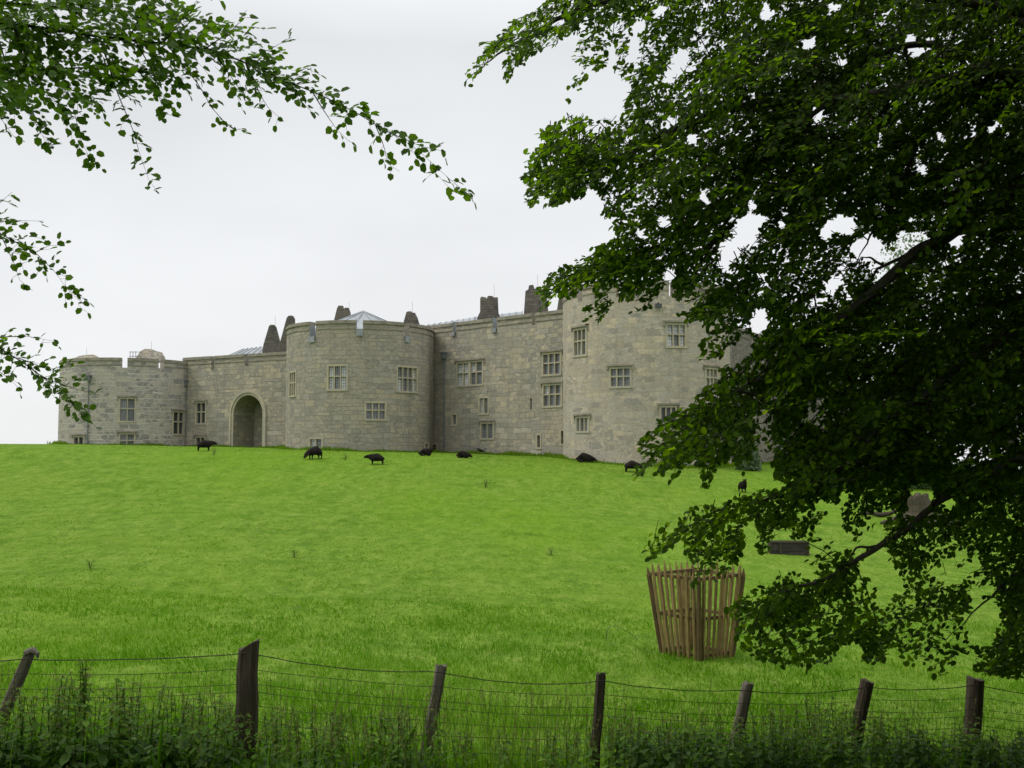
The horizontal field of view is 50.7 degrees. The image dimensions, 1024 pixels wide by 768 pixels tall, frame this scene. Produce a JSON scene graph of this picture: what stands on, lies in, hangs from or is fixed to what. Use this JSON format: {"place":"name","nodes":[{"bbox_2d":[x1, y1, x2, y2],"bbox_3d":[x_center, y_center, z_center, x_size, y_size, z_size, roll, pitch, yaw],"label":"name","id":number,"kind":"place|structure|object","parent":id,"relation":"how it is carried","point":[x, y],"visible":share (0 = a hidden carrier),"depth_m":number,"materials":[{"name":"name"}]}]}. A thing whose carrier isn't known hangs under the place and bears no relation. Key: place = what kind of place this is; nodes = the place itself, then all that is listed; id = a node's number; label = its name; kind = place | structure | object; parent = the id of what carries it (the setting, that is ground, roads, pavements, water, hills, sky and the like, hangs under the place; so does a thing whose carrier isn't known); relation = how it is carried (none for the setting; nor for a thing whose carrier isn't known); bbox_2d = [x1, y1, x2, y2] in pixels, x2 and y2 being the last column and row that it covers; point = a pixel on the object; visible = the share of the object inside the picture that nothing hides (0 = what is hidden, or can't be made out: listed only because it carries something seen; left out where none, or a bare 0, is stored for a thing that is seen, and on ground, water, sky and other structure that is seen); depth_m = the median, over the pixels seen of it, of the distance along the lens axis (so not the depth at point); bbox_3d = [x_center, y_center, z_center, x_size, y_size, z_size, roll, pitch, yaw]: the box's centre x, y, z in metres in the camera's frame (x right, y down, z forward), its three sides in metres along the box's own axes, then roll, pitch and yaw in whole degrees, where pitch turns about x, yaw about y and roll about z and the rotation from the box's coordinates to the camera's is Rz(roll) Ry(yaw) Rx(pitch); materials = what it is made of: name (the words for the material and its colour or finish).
{"place":"outdoors","nodes":[
{"label":"outdoors","id":0,"kind":"place"},
{"bbox_2d":[473,448,486,451],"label":"flying bird","id":1,"kind":"object","parent":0,"point":[480,450],"visible":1,"depth_m":75.74},
{"bbox_2d":[0,444,1023,767],"bbox_3d":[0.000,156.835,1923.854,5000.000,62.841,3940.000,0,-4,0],"label":"pasture","id":2,"kind":"structure","parent":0,"point":[396,480],"depth_m":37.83,"materials":[{"name":"green plant"}]},
{"bbox_2d":[83,559,96,568],"bbox_3d":[-13.084,5.631,33.584,0.530,0.355,0.418,-3,-5,34],"label":"thistle","id":3,"kind":"object","parent":2,"relation":"on","point":[91,564],"visible":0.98,"depth_m":33.60,"materials":[{"name":"green plant"}]},
{"bbox_2d":[196,440,216,450],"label":"black sheep","id":4,"kind":"object","parent":2,"relation":"on","point":[208,444],"visible":0.96,"depth_m":73.86},
{"bbox_2d":[0,0,476,428],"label":"beech tree","id":5,"kind":"object","parent":2,"relation":"on","point":[23,37],"visible":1,"depth_m":6.55,"materials":[{"name":"green plant"}]},
{"bbox_2d":[289,550,300,557],"bbox_3d":[-7.593,5.961,37.796,0.510,0.355,0.357,-2,-4,28],"label":"thistle","id":6,"kind":"object","parent":2,"relation":"on","point":[294,555],"visible":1,"depth_m":37.81,"materials":[{"name":"green plant"}]},
{"bbox_2d":[304,446,322,458],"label":"black sheep","id":7,"kind":"object","parent":2,"relation":"on","point":[314,450],"visible":1,"depth_m":70.21},
{"bbox_2d":[364,453,384,464],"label":"black sheep","id":8,"kind":"object","parent":2,"relation":"on","point":[375,457],"visible":1,"depth_m":68.36},
{"bbox_2d":[47,440,796,469],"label":"rough grass","id":9,"kind":"structure","parent":2,"relation":"on","point":[546,455],"depth_m":83.25,"materials":[{"name":"green plant"}]},
{"bbox_2d":[418,446,435,455],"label":"black sheep","id":10,"kind":"object","parent":2,"relation":"on","point":[427,451],"visible":0.99,"depth_m":74.44},
{"bbox_2d":[58,274,849,465],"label":"castle","id":11,"kind":"structure","parent":2,"relation":"on","point":[612,386],"depth_m":84.45,"materials":[{"name":"stone"}]},
{"bbox_2d":[71,434,85,443],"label":"window","id":12,"kind":"structure","parent":11,"relation":"in","point":[76,439],"depth_m":94.95,"materials":[{"name":"stone"}]},
{"bbox_2d":[117,431,136,444],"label":"window","id":13,"kind":"structure","parent":11,"relation":"in","point":[125,438],"depth_m":94.75,"materials":[{"name":"stone"}]},
{"bbox_2d":[117,395,137,422],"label":"window","id":14,"kind":"structure","parent":11,"relation":"in","point":[127,403],"depth_m":94.91,"materials":[{"name":"stone"}]},
{"bbox_2d":[171,409,186,435],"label":"window","id":15,"kind":"structure","parent":11,"relation":"in","point":[178,417],"depth_m":97.85,"materials":[{"name":"stone"}]},
{"bbox_2d":[193,434,206,444],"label":"window","id":16,"kind":"structure","parent":11,"relation":"in","point":[198,437],"depth_m":97.80,"materials":[{"name":"stone"}]},
{"bbox_2d":[194,400,207,424],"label":"window","id":17,"kind":"structure","parent":11,"relation":"in","point":[200,407],"depth_m":97.97,"materials":[{"name":"stone"}]},
{"bbox_2d":[288,370,296,397],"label":"window","id":18,"kind":"structure","parent":11,"relation":"in","point":[292,374],"depth_m":85.79,"materials":[{"name":"stone"}]},
{"bbox_2d":[308,437,322,447],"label":"window","id":19,"kind":"structure","parent":11,"relation":"in","point":[312,441],"depth_m":83.57,"materials":[{"name":"stone"}]},
{"bbox_2d":[326,364,347,390],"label":"window","id":20,"kind":"structure","parent":11,"relation":"in","point":[337,374],"depth_m":83.39,"materials":[{"name":"stone"}]},
{"bbox_2d":[364,401,386,420],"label":"window","id":21,"kind":"structure","parent":11,"relation":"in","point":[373,410],"depth_m":83.45,"materials":[{"name":"stone"}]},
{"bbox_2d":[396,365,417,393],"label":"window","id":22,"kind":"structure","parent":11,"relation":"in","point":[406,376],"depth_m":85.06,"materials":[{"name":"stone"}]},
{"bbox_2d":[424,442,428,447],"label":"window","id":23,"kind":"structure","parent":11,"relation":"in","point":[426,444],"depth_m":86.93,"materials":[{"name":"stone"}]},
{"bbox_2d":[451,413,456,425],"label":"window","id":24,"kind":"structure","parent":11,"relation":"in","point":[453,415],"depth_m":88.81,"materials":[{"name":"stone"}]},
{"bbox_2d":[454,358,484,386],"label":"window","id":25,"kind":"structure","parent":11,"relation":"in","point":[468,373],"depth_m":87.71,"materials":[{"name":"stone"}]},
{"bbox_2d":[478,396,488,414],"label":"window","id":26,"kind":"structure","parent":11,"relation":"in","point":[483,401],"depth_m":86.46,"materials":[{"name":"stone"}]},
{"bbox_2d":[478,420,494,439],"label":"window","id":27,"kind":"structure","parent":11,"relation":"in","point":[486,427],"depth_m":86.08,"materials":[{"name":"stone"}]},
{"bbox_2d":[535,433,541,448],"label":"window","id":28,"kind":"structure","parent":11,"relation":"in","point":[538,435],"depth_m":82.26,"materials":[{"name":"stone"}]},
{"bbox_2d":[539,349,562,376],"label":"window","id":29,"kind":"structure","parent":11,"relation":"in","point":[551,361],"depth_m":81.76,"materials":[{"name":"stone"}]},
{"bbox_2d":[540,381,562,407],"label":"window","id":30,"kind":"structure","parent":11,"relation":"in","point":[551,393],"depth_m":81.60,"materials":[{"name":"stone"}]},
{"bbox_2d":[559,429,562,445],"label":"window","id":31,"kind":"structure","parent":11,"relation":"in","point":[560,430],"depth_m":80.69,"materials":[{"name":"stone"}]},
{"bbox_2d":[571,325,587,357],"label":"window","id":32,"kind":"structure","parent":11,"relation":"in","point":[579,334],"depth_m":75.32,"materials":[{"name":"stone"}]},
{"bbox_2d":[573,413,590,432],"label":"window","id":33,"kind":"structure","parent":11,"relation":"in","point":[582,423],"depth_m":74.73,"materials":[{"name":"stone"}]},
{"bbox_2d":[606,364,633,388],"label":"window","id":34,"kind":"structure","parent":11,"relation":"in","point":[619,377],"depth_m":72.90,"materials":[{"name":"stone"}]},
{"bbox_2d":[657,403,679,424],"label":"window","id":35,"kind":"structure","parent":11,"relation":"in","point":[665,409],"depth_m":72.22,"materials":[{"name":"stone"}]},
{"bbox_2d":[663,320,688,347],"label":"window","id":36,"kind":"structure","parent":11,"relation":"in","point":[675,333],"depth_m":72.74,"materials":[{"name":"stone"}]},
{"bbox_2d":[703,364,720,386],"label":"window","id":37,"kind":"structure","parent":11,"relation":"in","point":[711,373],"depth_m":73.86,"materials":[{"name":"stone"}]},
{"bbox_2d":[456,450,472,457],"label":"black sheep","id":38,"kind":"object","parent":2,"relation":"on","point":[462,454],"visible":0.99,"depth_m":73.72},
{"bbox_2d":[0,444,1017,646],"bbox_3d":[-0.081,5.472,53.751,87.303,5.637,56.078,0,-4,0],"label":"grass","id":39,"kind":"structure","parent":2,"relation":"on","point":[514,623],"depth_m":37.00,"materials":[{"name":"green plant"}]},
{"bbox_2d":[0,691,1022,767],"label":"long grass","id":40,"kind":"structure","parent":2,"relation":"on","point":[476,765],"depth_m":10.81,"materials":[{"name":"green plant"}]},
{"bbox_2d":[0,659,1023,767],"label":"nettle bed","id":41,"kind":"object","parent":2,"relation":"on","point":[64,716],"visible":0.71,"depth_m":10.76,"materials":[{"name":"green plant"}]},
{"bbox_2d":[0,638,1023,767],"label":"field fence","id":42,"kind":"object","parent":2,"relation":"on","point":[247,692],"visible":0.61,"depth_m":11.47,"materials":[{"name":"brown wood"}]},
{"bbox_2d":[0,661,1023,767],"bbox_3d":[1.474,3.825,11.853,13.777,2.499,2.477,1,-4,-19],"label":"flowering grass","id":43,"kind":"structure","parent":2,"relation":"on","point":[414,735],"depth_m":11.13,"materials":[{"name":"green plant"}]},
{"bbox_2d":[575,453,596,462],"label":"black sheep","id":44,"kind":"object","parent":2,"relation":"on","point":[584,457],"visible":1,"depth_m":72.89},
{"bbox_2d":[624,461,642,471],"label":"black sheep","id":45,"kind":"object","parent":2,"relation":"on","point":[630,464],"visible":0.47,"depth_m":68.33},
{"bbox_2d":[647,560,745,660],"bbox_3d":[3.970,4.916,23.329,1.541,2.127,1.537,3,-5,-39],"label":"tree guard","id":46,"kind":"object","parent":2,"relation":"on","point":[692,619],"visible":0.86,"depth_m":23.02,"materials":[{"name":"brown wood"}]},
{"bbox_2d":[738,479,746,492],"bbox_3d":[13.226,5.833,61.923,0.452,0.783,1.085,0,-4,-6],"label":"black sheep","id":47,"kind":"object","parent":2,"relation":"on","point":[742,485],"visible":1,"depth_m":61.69},
{"bbox_2d":[464,0,1023,679],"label":"beech tree","id":48,"kind":"object","parent":2,"relation":"on","point":[898,400],"visible":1,"depth_m":10.11,"materials":[{"name":"green plant"}]},
{"bbox_2d":[735,432,761,470],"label":"conical shrub","id":49,"kind":"object","parent":2,"relation":"on","point":[755,462],"visible":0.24,"depth_m":71.66,"materials":[{"name":"green plant"}]},
{"bbox_2d":[767,540,809,555],"bbox_3d":[10.874,6.491,42.610,1.550,0.590,0.680,0,-4,3],"label":"feed trough","id":50,"kind":"object","parent":2,"relation":"on","point":[789,547],"visible":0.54,"depth_m":42.33,"materials":[{"name":"grey wood"}]},
{"bbox_2d":[860,503,896,516],"bbox_3d":[18.578,6.311,54.353,2.152,0.766,0.687,0,-4,0],"label":"fallen branch","id":51,"kind":"object","parent":2,"relation":"on","point":[883,514],"visible":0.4,"depth_m":54.27,"materials":[{"name":"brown wood"}]},
{"bbox_2d":[869,231,955,355],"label":"distant tree","id":52,"kind":"object","parent":2,"relation":"on","point":[910,240],"visible":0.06,"depth_m":112.61,"materials":[{"name":"green plant"}]},
{"bbox_2d":[880,493,966,527],"bbox_3d":[19.908,6.169,52.695,4.482,1.746,3.883,0,-4,0],"label":"tree stump","id":53,"kind":"object","parent":2,"relation":"on","point":[917,503],"visible":0.3,"depth_m":52.10,"materials":[{"name":"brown wood"}]},
{"bbox_2d":[869,459,1003,490],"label":"hedge","id":54,"kind":"object","parent":2,"relation":"on","point":[923,486],"visible":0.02,"depth_m":65.86,"materials":[{"name":"green plant"}]},
{"bbox_2d":[923,284,1022,451],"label":"distant tree","id":55,"kind":"object","parent":2,"relation":"on","point":[1010,441],"depth_m":91.56,"materials":[{"name":"green plant"}]},
{"bbox_2d":[0,0,1023,469],"label":"sky","id":56,"kind":"structure","parent":0,"point":[243,234],"materials":[{"name":"white"}]}
]}

